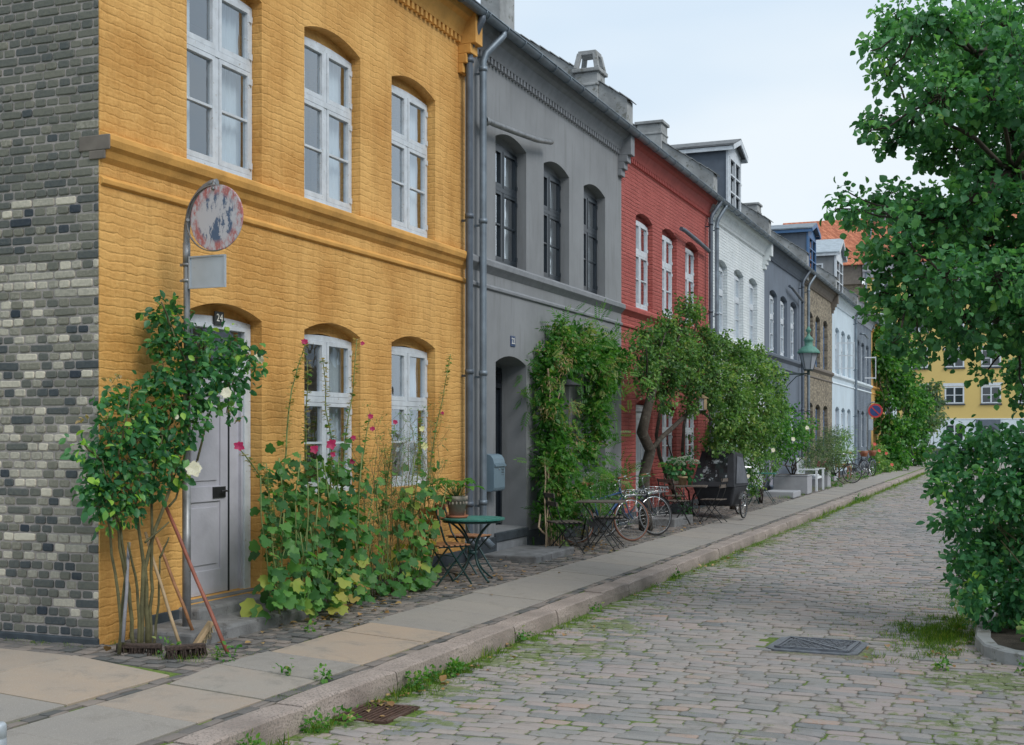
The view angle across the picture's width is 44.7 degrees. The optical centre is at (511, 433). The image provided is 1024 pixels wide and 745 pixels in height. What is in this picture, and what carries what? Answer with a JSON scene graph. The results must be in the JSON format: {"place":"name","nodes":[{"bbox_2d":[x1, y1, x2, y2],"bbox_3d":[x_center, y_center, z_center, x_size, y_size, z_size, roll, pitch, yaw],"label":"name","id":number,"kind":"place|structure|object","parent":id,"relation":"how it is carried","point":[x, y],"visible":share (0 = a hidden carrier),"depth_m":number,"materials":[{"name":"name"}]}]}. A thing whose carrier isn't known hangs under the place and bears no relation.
{"place":"outdoors","nodes":[
{"label":"outdoors","id":0,"kind":"place"},
{"bbox_2d":[0,721,6,744],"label":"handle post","id":1,"kind":"object","parent":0,"point":[3,732],"visible":1,"depth_m":3.89,"materials":[{"name":"white paint"}]},
{"bbox_2d":[0,468,895,744],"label":"pavement setts","id":2,"kind":"structure","parent":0,"point":[274,637],"depth_m":11.42,"materials":[{"name":"grey stone"}]},
{"bbox_2d":[115,542,162,655],"bbox_3d":[-2.855,1.265,9.518,0.348,0.863,0.257,0,0,-26],"label":"broom","id":3,"kind":"object","parent":2,"relation":"on","point":[140,648],"visible":0.91,"depth_m":9.48,"materials":[{"name":"wood"}]},
{"bbox_2d":[59,289,268,653],"bbox_3d":[-2.750,0.251,10.043,0.728,2.846,2.242,0,0,30],"label":"rose bush","id":4,"kind":"object","parent":2,"relation":"on","point":[156,441],"visible":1,"depth_m":9.76,"materials":[{"name":"green plant"}]},
{"bbox_2d":[144,532,207,658],"bbox_3d":[-2.701,1.233,9.587,0.798,0.907,0.311,0,0,37],"label":"broom","id":5,"kind":"object","parent":2,"relation":"on","point":[185,650],"visible":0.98,"depth_m":9.43,"materials":[{"name":"brown wood"}]},
{"bbox_2d":[155,537,215,642],"bbox_3d":[-2.622,1.291,9.955,0.594,0.915,0.180,0,0,41],"label":"broom","id":6,"kind":"object","parent":2,"relation":"on","point":[204,635],"visible":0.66,"depth_m":10.01,"materials":[{"name":"brown wood"}]},
{"bbox_2d":[165,506,228,652],"bbox_3d":[-2.514,1.133,9.883,0.815,1.139,0.036,0,0,38],"label":"stick","id":7,"kind":"object","parent":2,"relation":"on","point":[205,600],"visible":0.85,"depth_m":9.86,"materials":[{"name":"brown wood"}]},
{"bbox_2d":[180,179,243,626],"bbox_3d":[-2.437,-0.203,10.113,0.655,3.746,0.094,0,0,24],"label":"street sign","id":8,"kind":"object","parent":2,"relation":"on","point":[214,216],"visible":0.94,"depth_m":10.13,"materials":[{"name":"metal"}]},
{"bbox_2d":[0,0,491,644],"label":"terraced house","id":9,"kind":"structure","parent":2,"relation":"on","point":[330,142],"depth_m":11.57,"materials":[{"name":"yellow brick"}]},
{"bbox_2d":[190,373,228,596],"bbox_3d":[-2.769,0.457,11.238,0.099,1.996,0.715,0,0,22],"label":"door","id":10,"kind":"structure","parent":9,"relation":"in","point":[209,496],"depth_m":11.34,"materials":[{"name":"grey paint"}]},
{"bbox_2d":[187,0,252,179],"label":"window","id":11,"kind":"structure","parent":9,"relation":"in","point":[221,49],"depth_m":11.63,"materials":[{"name":"white paint"}]},
{"bbox_2d":[304,36,351,212],"bbox_3d":[-2.014,-3.229,13.110,0.196,1.708,1.134,0,0,22],"label":"window","id":12,"kind":"structure","parent":9,"relation":"in","point":[327,102],"depth_m":13.34,"materials":[{"name":"white paint"}]},
{"bbox_2d":[304,335,355,493],"bbox_3d":[-2.014,-0.204,13.110,0.196,1.658,1.134,0,0,22],"label":"window","id":13,"kind":"structure","parent":9,"relation":"in","point":[329,348],"depth_m":13.40,"materials":[{"name":"white paint"}]},
{"bbox_2d":[392,85,427,237],"bbox_3d":[-1.305,-3.229,14.851,0.196,1.708,1.134,0,0,22],"label":"window","id":14,"kind":"structure","parent":9,"relation":"in","point":[406,140],"depth_m":15.03,"materials":[{"name":"white paint"}]},
{"bbox_2d":[392,346,427,486],"bbox_3d":[-1.305,-0.204,14.851,0.196,1.658,1.134,0,0,22],"label":"window","id":15,"kind":"structure","parent":9,"relation":"in","point":[408,398],"depth_m":14.97,"materials":[{"name":"white paint"}]},
{"bbox_2d":[239,462,304,624],"bbox_3d":[-2.036,0.964,10.936,0.504,1.436,0.653,0,0,22],"label":"hollyhock","id":16,"kind":"object","parent":2,"relation":"on","point":[250,607],"visible":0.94,"depth_m":10.77,"materials":[{"name":"green plant"}]},
{"bbox_2d":[234,442,314,614],"bbox_3d":[-2.185,0.871,10.875,0.463,1.622,0.970,0,0,33],"label":"hollyhock","id":17,"kind":"object","parent":2,"relation":"on","point":[286,526],"visible":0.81,"depth_m":10.88,"materials":[{"name":"green plant"}]},
{"bbox_2d":[263,339,321,597],"bbox_3d":[-2.022,0.394,11.579,0.474,2.576,0.670,0,0,22],"label":"hollyhock","id":18,"kind":"object","parent":2,"relation":"on","point":[270,448],"visible":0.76,"depth_m":11.43,"materials":[{"name":"green plant"}]},
{"bbox_2d":[289,359,335,586],"bbox_3d":[-1.921,0.487,11.917,0.473,2.389,0.528,0,0,-7],"label":"hollyhock","id":19,"kind":"object","parent":2,"relation":"on","point":[322,521],"visible":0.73,"depth_m":11.83,"materials":[{"name":"green plant"}]},
{"bbox_2d":[316,358,356,602],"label":"hollyhock","id":20,"kind":"object","parent":2,"relation":"on","point":[343,517],"visible":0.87,"depth_m":11.99,"materials":[{"name":"green plant"}]},
{"bbox_2d":[317,338,367,591],"bbox_3d":[-1.673,0.352,12.396,0.549,2.656,0.557,0,0,-23],"label":"hollyhock","id":21,"kind":"object","parent":2,"relation":"on","point":[359,449],"visible":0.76,"depth_m":12.42,"materials":[{"name":"green plant"}]},
{"bbox_2d":[258,452,446,618],"bbox_3d":[-1.467,0.935,12.382,0.684,1.509,4.061,0,0,22],"label":"mallow bush","id":22,"kind":"object","parent":2,"relation":"on","point":[337,595],"visible":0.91,"depth_m":11.85,"materials":[{"name":"green plant"}]},
{"bbox_2d":[344,412,384,592],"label":"hollyhock","id":23,"kind":"object","parent":2,"relation":"on","point":[368,538],"visible":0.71,"depth_m":12.51,"materials":[{"name":"green plant"}]},
{"bbox_2d":[354,420,401,585],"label":"hollyhock","id":24,"kind":"object","parent":2,"relation":"on","point":[379,567],"visible":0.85,"depth_m":13.13,"materials":[{"name":"green plant"}]},
{"bbox_2d":[341,401,451,594],"bbox_3d":[-1.136,0.657,13.570,0.742,2.051,2.325,0,0,22],"label":"fennel","id":25,"kind":"object","parent":2,"relation":"on","point":[398,497],"visible":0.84,"depth_m":13.29,"materials":[{"name":"green plant"}]},
{"bbox_2d":[384,417,432,586],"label":"hollyhock","id":26,"kind":"object","parent":2,"relation":"on","point":[425,566],"visible":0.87,"depth_m":13.50,"materials":[{"name":"green plant"}]},
{"bbox_2d":[386,354,453,579],"bbox_3d":[-0.961,0.367,14.197,0.533,2.632,1.271,0,0,22],"label":"hollyhock","id":27,"kind":"object","parent":2,"relation":"on","point":[441,514],"visible":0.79,"depth_m":14.25,"materials":[{"name":"green plant"}]},
{"bbox_2d":[417,508,471,586],"bbox_3d":[-0.762,1.261,14.042,0.490,0.866,0.410,0,0,-36],"label":"folding chair","id":28,"kind":"object","parent":2,"relation":"on","point":[447,545],"visible":0.79,"depth_m":13.95,"materials":[{"name":"brown wood"}]},
{"bbox_2d":[6,469,889,699],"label":"pavement weeds","id":29,"kind":"object","parent":2,"relation":"on","point":[188,658],"visible":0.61,"depth_m":9.84,"materials":[{"name":"green plant"}]},
{"bbox_2d":[444,504,493,574],"bbox_3d":[-0.535,1.251,15.170,0.491,0.866,0.410,0,0,30],"label":"folding chair","id":30,"kind":"object","parent":2,"relation":"on","point":[473,536],"visible":0.54,"depth_m":15.11,"materials":[{"name":"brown wood"}]},
{"bbox_2d":[441,516,504,582],"bbox_3d":[-0.460,1.339,14.458,0.746,0.732,0.750,0,0,22],"label":"round table","id":31,"kind":"object","parent":2,"relation":"on","point":[488,520],"visible":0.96,"depth_m":14.33,"materials":[{"name":"green paint"}]},
{"bbox_2d":[445,495,467,518],"bbox_3d":[-0.640,0.846,14.434,0.275,0.255,0.275,0,0,22],"label":"flower pot","id":32,"kind":"object","parent":31,"relation":"on","point":[456,506],"visible":0.94,"depth_m":14.35,"materials":[{"name":"ceramic"}]},
{"bbox_2d":[429,478,484,495],"bbox_3d":[-0.657,0.641,14.465,0.664,0.264,0.700,0,0,22],"label":"pelargonium","id":33,"kind":"object","parent":32,"relation":"in","point":[461,484],"visible":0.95,"depth_m":14.37,"materials":[{"name":"green plant"}]},
{"bbox_2d":[465,0,641,563],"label":"terraced house","id":34,"kind":"structure","parent":2,"relation":"on","point":[554,136],"depth_m":18.28,"materials":[{"name":"grey paint"}]},
{"bbox_2d":[487,454,505,491],"bbox_3d":[-0.247,0.520,16.747,0.222,0.500,0.380,0,0,22],"label":"letter box","id":35,"kind":"object","parent":34,"relation":"attached to","point":[496,464],"visible":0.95,"depth_m":16.61,"materials":[{"name":"blue metal"}]},
{"bbox_2d":[496,388,497,524],"bbox_3d":[-0.412,0.332,17.791,0.040,1.996,1.030,0,0,22],"label":"door","id":36,"kind":"structure","parent":34,"relation":"in","point":[496,388],"depth_m":18.19,"materials":[{"name":"black paint"}]},
{"bbox_2d":[496,144,517,267],"bbox_3d":[-0.148,-3.229,17.683,0.110,1.708,1.134,0,0,22],"label":"window","id":37,"kind":"structure","parent":34,"relation":"in","point":[506,162],"depth_m":17.88,"materials":[{"name":"black paint"}]},
{"bbox_2d":[544,171,560,281],"bbox_3d":[0.558,-3.229,19.415,0.110,1.708,1.134,0,0,22],"label":"window","id":38,"kind":"structure","parent":34,"relation":"in","point":[552,187],"depth_m":19.61,"materials":[{"name":"black paint"}]},
{"bbox_2d":[513,299,654,546],"bbox_3d":[1.057,-0.174,19.381,1.715,4.004,4.061,0,0,22],"label":"wisteria","id":39,"kind":"object","parent":34,"relation":"attached to","point":[571,348],"visible":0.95,"depth_m":18.63,"materials":[{"name":"green plant"}]},
{"bbox_2d":[584,193,597,293],"bbox_3d":[1.263,-3.229,21.147,0.110,1.708,1.134,0,0,22],"label":"window","id":40,"kind":"structure","parent":34,"relation":"in","point":[590,204],"depth_m":21.40,"materials":[{"name":"black paint"}]},
{"bbox_2d":[543,492,584,553],"bbox_3d":[0.734,1.261,17.668,0.491,0.866,0.410,0,0,-18],"label":"folding chair","id":41,"kind":"object","parent":2,"relation":"on","point":[554,504],"visible":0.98,"depth_m":17.57,"materials":[{"name":"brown wood"}]},
{"bbox_2d":[576,499,625,550],"bbox_3d":[1.312,1.342,18.271,0.644,0.723,0.600,0,0,14],"label":"folding table","id":42,"kind":"object","parent":2,"relation":"on","point":[603,501],"visible":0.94,"depth_m":18.09,"materials":[{"name":"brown wood"}]},
{"bbox_2d":[559,475,648,542],"bbox_3d":[1.421,1.182,19.511,1.757,1.041,0.578,0,-6,-30],"label":"bicycle","id":43,"kind":"object","parent":2,"relation":"on","point":[593,524],"visible":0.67,"depth_m":19.66,"materials":[{"name":"blue paint"}]},
{"bbox_2d":[595,489,625,547],"bbox_3d":[1.486,1.271,18.830,0.491,0.866,0.410,0,0,6],"label":"folding chair","id":44,"kind":"object","parent":2,"relation":"on","point":[611,517],"visible":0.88,"depth_m":18.66,"materials":[{"name":"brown wood"}]},
{"bbox_2d":[569,438,666,535],"bbox_3d":[1.468,0.849,20.129,1.666,1.604,2.959,0,0,22],"label":"young locust","id":45,"kind":"object","parent":2,"relation":"on","point":[603,475],"visible":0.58,"depth_m":20.15,"materials":[{"name":"green plant"}]},
{"bbox_2d":[582,473,671,536],"bbox_3d":[1.912,1.185,20.642,1.757,1.041,0.578,0,-8,-28],"label":"bicycle","id":46,"kind":"object","parent":2,"relation":"on","point":[663,499],"visible":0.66,"depth_m":20.80,"materials":[{"name":"paint"}]},
{"bbox_2d":[621,119,724,526],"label":"terraced house","id":47,"kind":"structure","parent":2,"relation":"on","point":[671,197],"depth_m":25.03,"materials":[{"name":"red brick"}]},
{"bbox_2d":[636,411,641,511],"bbox_3d":[2.388,0.512,23.950,0.099,1.996,0.930,0,0,22],"label":"door","id":48,"kind":"structure","parent":47,"relation":"in","point":[638,413],"depth_m":24.12,"materials":[{"name":"white paint"}]},
{"bbox_2d":[636,220,647,310],"bbox_3d":[2.444,-3.229,23.927,0.110,1.708,1.134,0,0,22],"label":"window","id":49,"kind":"structure","parent":47,"relation":"in","point":[641,230],"depth_m":24.13,"materials":[{"name":"white paint"}]},
{"bbox_2d":[662,235,672,318],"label":"window","id":50,"kind":"structure","parent":47,"relation":"in","point":[667,246],"depth_m":25.85,"materials":[{"name":"white paint"}]},
{"bbox_2d":[662,411,672,461],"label":"window","id":51,"kind":"structure","parent":47,"relation":"in","point":[666,423],"depth_m":25.84,"materials":[{"name":"white paint"}]},
{"bbox_2d":[655,400,701,513],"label":"vine","id":52,"kind":"object","parent":47,"relation":"attached to","point":[659,450],"visible":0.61,"depth_m":25.05,"materials":[{"name":"brown plant"}]},
{"bbox_2d":[685,248,693,325],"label":"window","id":53,"kind":"structure","parent":47,"relation":"in","point":[689,257],"depth_m":27.61,"materials":[{"name":"white paint"}]},
{"bbox_2d":[685,411,694,460],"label":"window","id":54,"kind":"structure","parent":47,"relation":"in","point":[689,423],"depth_m":27.63,"materials":[{"name":"white paint"}]},
{"bbox_2d":[657,478,690,524],"bbox_3d":[3.018,1.261,23.214,0.490,0.866,0.410,0,0,-38],"label":"folding chair","id":55,"kind":"object","parent":2,"relation":"on","point":[669,487],"visible":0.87,"depth_m":23.11,"materials":[{"name":"brown wood"}]},
{"bbox_2d":[672,485,707,523],"bbox_3d":[3.391,1.342,23.719,0.644,0.723,0.600,0,0,12],"label":"folding table","id":56,"kind":"object","parent":2,"relation":"on","point":[701,486],"visible":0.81,"depth_m":23.56,"materials":[{"name":"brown wood"}]},
{"bbox_2d":[677,476,687,484],"bbox_3d":[3.271,0.898,23.876,0.206,0.170,0.206,0,0,22],"label":"flower pot","id":57,"kind":"object","parent":56,"relation":"on","point":[682,480],"visible":0.98,"depth_m":23.80,"materials":[{"name":"brown ceramic"}]},
{"bbox_2d":[660,452,702,484],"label":"hydrangea","id":58,"kind":"object","parent":57,"relation":"in","point":[671,471],"visible":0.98,"depth_m":23.84,"materials":[{"name":"green plant"}]},
{"bbox_2d":[626,288,764,530],"bbox_3d":[3.779,-0.511,23.948,1.108,4.432,7.436,0,0,27],"label":"tree","id":59,"kind":"object","parent":2,"relation":"on","point":[681,347],"visible":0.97,"depth_m":22.71,"materials":[{"name":"green plant"}]},
{"bbox_2d":[699,478,728,522],"bbox_3d":[3.913,1.281,24.099,0.491,0.866,0.410,0,0,27],"label":"folding chair","id":60,"kind":"object","parent":2,"relation":"on","point":[720,486],"visible":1,"depth_m":24.01,"materials":[{"name":"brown wood"}]},
{"bbox_2d":[691,451,751,518],"bbox_3d":[4.505,1.030,25.929,1.090,1.360,2.178,0,0,26],"label":"cargo bicycle","id":61,"kind":"object","parent":2,"relation":"on","point":[730,466],"visible":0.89,"depth_m":25.11,"materials":[{"name":"black fabric"}]},
{"bbox_2d":[671,139,777,496],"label":"terraced house","id":62,"kind":"structure","parent":2,"relation":"on","point":[744,240],"depth_m":31.91,"materials":[{"name":"white paint"}]},
{"bbox_2d":[719,267,722,334],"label":"window","id":63,"kind":"structure","parent":62,"relation":"in","point":[720,270],"depth_m":30.57,"materials":[{"name":"white paint"}]},
{"bbox_2d":[734,275,739,339],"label":"window","id":64,"kind":"structure","parent":62,"relation":"in","point":[736,280],"depth_m":32.29,"materials":[{"name":"white paint"}]},
{"bbox_2d":[749,284,753,344],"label":"window","id":65,"kind":"structure","parent":62,"relation":"in","point":[751,312],"depth_m":33.98,"materials":[{"name":"white paint"}]},
{"bbox_2d":[693,338,791,509],"bbox_3d":[5.244,-0.223,27.154,1.129,3.801,5.769,0,0,27],"label":"willowy tree","id":66,"kind":"object","parent":2,"relation":"on","point":[738,427],"visible":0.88,"depth_m":26.57,"materials":[{"name":"green plant"}]},
{"bbox_2d":[744,430,787,502],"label":"rose shrub","id":67,"kind":"object","parent":2,"relation":"on","point":[774,468],"visible":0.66,"depth_m":30.16,"materials":[{"name":"green plant"}]},
{"bbox_2d":[744,202,814,490],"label":"terraced house","id":68,"kind":"structure","parent":2,"relation":"on","point":[788,271],"depth_m":38.66,"materials":[{"name":"grey paint"}]},
{"bbox_2d":[770,295,773,350],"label":"window","id":69,"kind":"structure","parent":68,"relation":"in","point":[771,298],"depth_m":36.87,"materials":[{"name":"white paint"}]},
{"bbox_2d":[780,301,783,355],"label":"window","id":70,"kind":"structure","parent":68,"relation":"in","point":[781,303],"depth_m":38.42,"materials":[{"name":"white paint"}]},
{"bbox_2d":[773,326,819,393],"bbox_3d":[8.266,-1.980,36.149,1.350,2.300,0.660,0,0,22],"label":"street lantern","id":71,"kind":"object","parent":68,"relation":"attached to","point":[808,352],"visible":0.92,"depth_m":35.90,"materials":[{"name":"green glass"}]},
{"bbox_2d":[763,490,800,497],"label":"stone block","id":72,"kind":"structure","parent":2,"relation":"on","point":[790,493],"depth_m":33.25,"materials":[{"name":"grey stone"}]},
{"bbox_2d":[773,474,811,493],"bbox_3d":[8.044,1.427,35.645,0.984,0.545,0.864,0,0,22],"label":"planter","id":73,"kind":"object","parent":2,"relation":"on","point":[802,483],"visible":0.73,"depth_m":35.27,"materials":[{"name":"concrete"}]},
{"bbox_2d":[762,401,822,473],"bbox_3d":[7.236,0.100,32.824,1.171,2.219,6.329,0,0,22],"label":"rose tree","id":74,"kind":"object","parent":73,"relation":"in","point":[804,435],"visible":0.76,"depth_m":33.42,"materials":[{"name":"green plant"}]},
{"bbox_2d":[771,223,841,467],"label":"terraced house","id":75,"kind":"structure","parent":2,"relation":"on","point":[822,292],"depth_m":44.60,"materials":[{"name":"brown brick"}]},
{"bbox_2d":[796,457,824,490],"bbox_3d":[9.018,1.210,37.624,0.690,0.980,1.390,0,0,22],"label":"garden bench","id":76,"kind":"object","parent":2,"relation":"on","point":[816,476],"visible":0.58,"depth_m":37.40,"materials":[{"name":"white paint"}]},
{"bbox_2d":[805,470,830,487],"bbox_3d":[9.741,1.427,39.651,0.744,0.545,0.744,0,0,22],"label":"planter","id":77,"kind":"object","parent":2,"relation":"on","point":[827,480],"visible":0.35,"depth_m":39.28,"materials":[{"name":"soil"}]},
{"bbox_2d":[798,424,846,477],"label":"olive shrub","id":78,"kind":"object","parent":77,"relation":"in","point":[822,448],"visible":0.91,"depth_m":39.33,"materials":[{"name":"green plant"}]},
{"bbox_2d":[831,470,838,480],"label":"planter","id":79,"kind":"object","parent":2,"relation":"on","point":[834,478],"visible":0.08,"depth_m":44.68,"materials":[{"name":"soil"}]},
{"bbox_2d":[827,425,860,467],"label":"bamboo","id":80,"kind":"object","parent":79,"relation":"in","point":[841,442],"visible":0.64,"depth_m":44.08,"materials":[{"name":"green plant"}]},
{"bbox_2d":[816,239,861,474],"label":"terraced house","id":81,"kind":"structure","parent":2,"relation":"on","point":[831,258],"depth_m":50.74,"materials":[{"name":"white paint"}]},
{"bbox_2d":[817,453,861,482],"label":"bicycle","id":82,"kind":"object","parent":2,"relation":"on","point":[847,464],"visible":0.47,"depth_m":42.93,"materials":[{"name":"black paint"}]},
{"bbox_2d":[844,451,869,476],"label":"bicycle","id":83,"kind":"object","parent":2,"relation":"on","point":[863,453],"visible":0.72,"depth_m":48.48,"materials":[{"name":"paint"}]},
{"bbox_2d":[854,300,878,471],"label":"terraced house","id":84,"kind":"structure","parent":2,"relation":"on","point":[864,385],"depth_m":57.80,"materials":[{"name":"grey paint"}]},
{"bbox_2d":[867,401,882,473],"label":"no parking sign","id":85,"kind":"object","parent":2,"relation":"on","point":[874,410],"visible":0.98,"depth_m":52.49,"materials":[{"name":"metal"}]},
{"bbox_2d":[871,324,884,463],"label":"terraced house","id":86,"kind":"structure","parent":2,"relation":"on","point":[876,387],"depth_m":61.54,"materials":[{"name":"yellow paint"}]},
{"bbox_2d":[0,465,928,744],"bbox_3d":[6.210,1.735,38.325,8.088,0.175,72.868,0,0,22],"label":"pavement","id":87,"kind":"structure","parent":0,"point":[32,683],"depth_m":9.11,"materials":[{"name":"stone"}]},
{"bbox_2d":[273,469,1023,744],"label":"road","id":88,"kind":"structure","parent":0,"point":[673,662],"depth_m":9.97,"materials":[{"name":"stone"}]},
{"bbox_2d":[333,702,419,724],"bbox_3d":[-0.930,1.952,8.581,0.410,0.075,0.510,0,0,22],"label":"drain grate","id":89,"kind":"object","parent":88,"relation":"in","point":[391,713],"visible":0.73,"depth_m":8.56,"materials":[{"name":"metal"}]},
{"bbox_2d":[103,517,996,743],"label":"fallen leaves","id":90,"kind":"object","parent":88,"relation":"on","point":[389,703],"visible":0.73,"depth_m":11.21,"materials":[{"name":"brown plant"}]},
{"bbox_2d":[260,471,994,744],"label":"kerb grass","id":91,"kind":"structure","parent":88,"relation":"on","point":[435,681],"depth_m":11.51,"materials":[{"name":"green plant"}]},
{"bbox_2d":[765,636,868,655],"bbox_3d":[2.726,1.893,11.087,0.800,0.061,0.740,0,0,25],"label":"manhole cover","id":92,"kind":"object","parent":88,"relation":"on","point":[814,645],"visible":0.92,"depth_m":10.98,"materials":[{"name":"metal"}]},
{"bbox_2d":[808,571,1023,680],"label":"verge grass","id":93,"kind":"structure","parent":88,"relation":"on","point":[941,635],"depth_m":11.64,"materials":[{"name":"green plant"}]},
{"bbox_2d":[476,0,1023,283],"label":"sky","id":94,"kind":"structure","parent":0,"point":[781,78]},
{"bbox_2d":[783,212,1023,456],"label":"apartment building","id":95,"kind":"structure","parent":0,"point":[964,405],"depth_m":104.44,"materials":[{"name":"yellow paint"}]},
{"bbox_2d":[943,383,964,404],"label":"window","id":96,"kind":"structure","parent":95,"relation":"in","point":[956,394],"depth_m":104.44,"materials":[{"name":"white paint"}]},
{"bbox_2d":[981,350,1000,367],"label":"window","id":97,"kind":"structure","parent":95,"relation":"in","point":[990,360],"depth_m":103.43,"materials":[{"name":"white paint"}]},
{"bbox_2d":[980,382,1002,404],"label":"window","id":98,"kind":"structure","parent":95,"relation":"in","point":[986,390],"depth_m":103.38,"materials":[{"name":"white paint"}]},
{"bbox_2d":[922,457,1019,468],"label":"crossing road","id":99,"kind":"structure","parent":0,"point":[1002,466],"depth_m":75.51,"materials":[{"name":"stone"}]},
{"bbox_2d":[920,378,951,461],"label":"tree","id":100,"kind":"object","parent":99,"relation":"on","point":[939,400],"visible":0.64,"depth_m":77.95,"materials":[{"name":"green plant"}]},
{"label":"ground","id":101,"kind":"structure","parent":0,"visible":0},
{"bbox_2d":[167,466,932,744],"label":"kerb","id":102,"kind":"structure","parent":101,"relation":"on","point":[281,717],"depth_m":10.42,"materials":[{"name":"grey stone"}]},
{"bbox_2d":[152,492,1023,744],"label":"leafy weeds","id":103,"kind":"object","parent":101,"relation":"on","point":[454,663],"visible":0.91,"depth_m":9.41,"materials":[{"name":"green plant"}]},
{"bbox_2d":[868,443,903,473],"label":"geranium bush","id":104,"kind":"object","parent":101,"relation":"on","point":[882,464],"visible":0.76,"depth_m":55.42,"materials":[{"name":"green plant"}]},
{"bbox_2d":[871,312,943,469],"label":"greenery wall","id":105,"kind":"structure","parent":101,"relation":"on","point":[911,399],"depth_m":63.19,"materials":[{"name":"green plant"}]},
{"bbox_2d":[975,579,1023,666],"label":"raised bed","id":106,"kind":"object","parent":101,"relation":"on","point":[1004,646],"visible":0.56,"depth_m":10.70,"materials":[{"name":"concrete"}]},
{"bbox_2d":[819,0,1023,418],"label":"overhanging tree","id":107,"kind":"object","parent":106,"relation":"on","point":[980,70],"visible":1,"depth_m":11.93,"materials":[{"name":"green plant"}]},
{"bbox_2d":[916,414,1023,633],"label":"shrub","id":108,"kind":"object","parent":106,"relation":"on","point":[993,547],"visible":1,"depth_m":11.36,"materials":[{"name":"green plant"}]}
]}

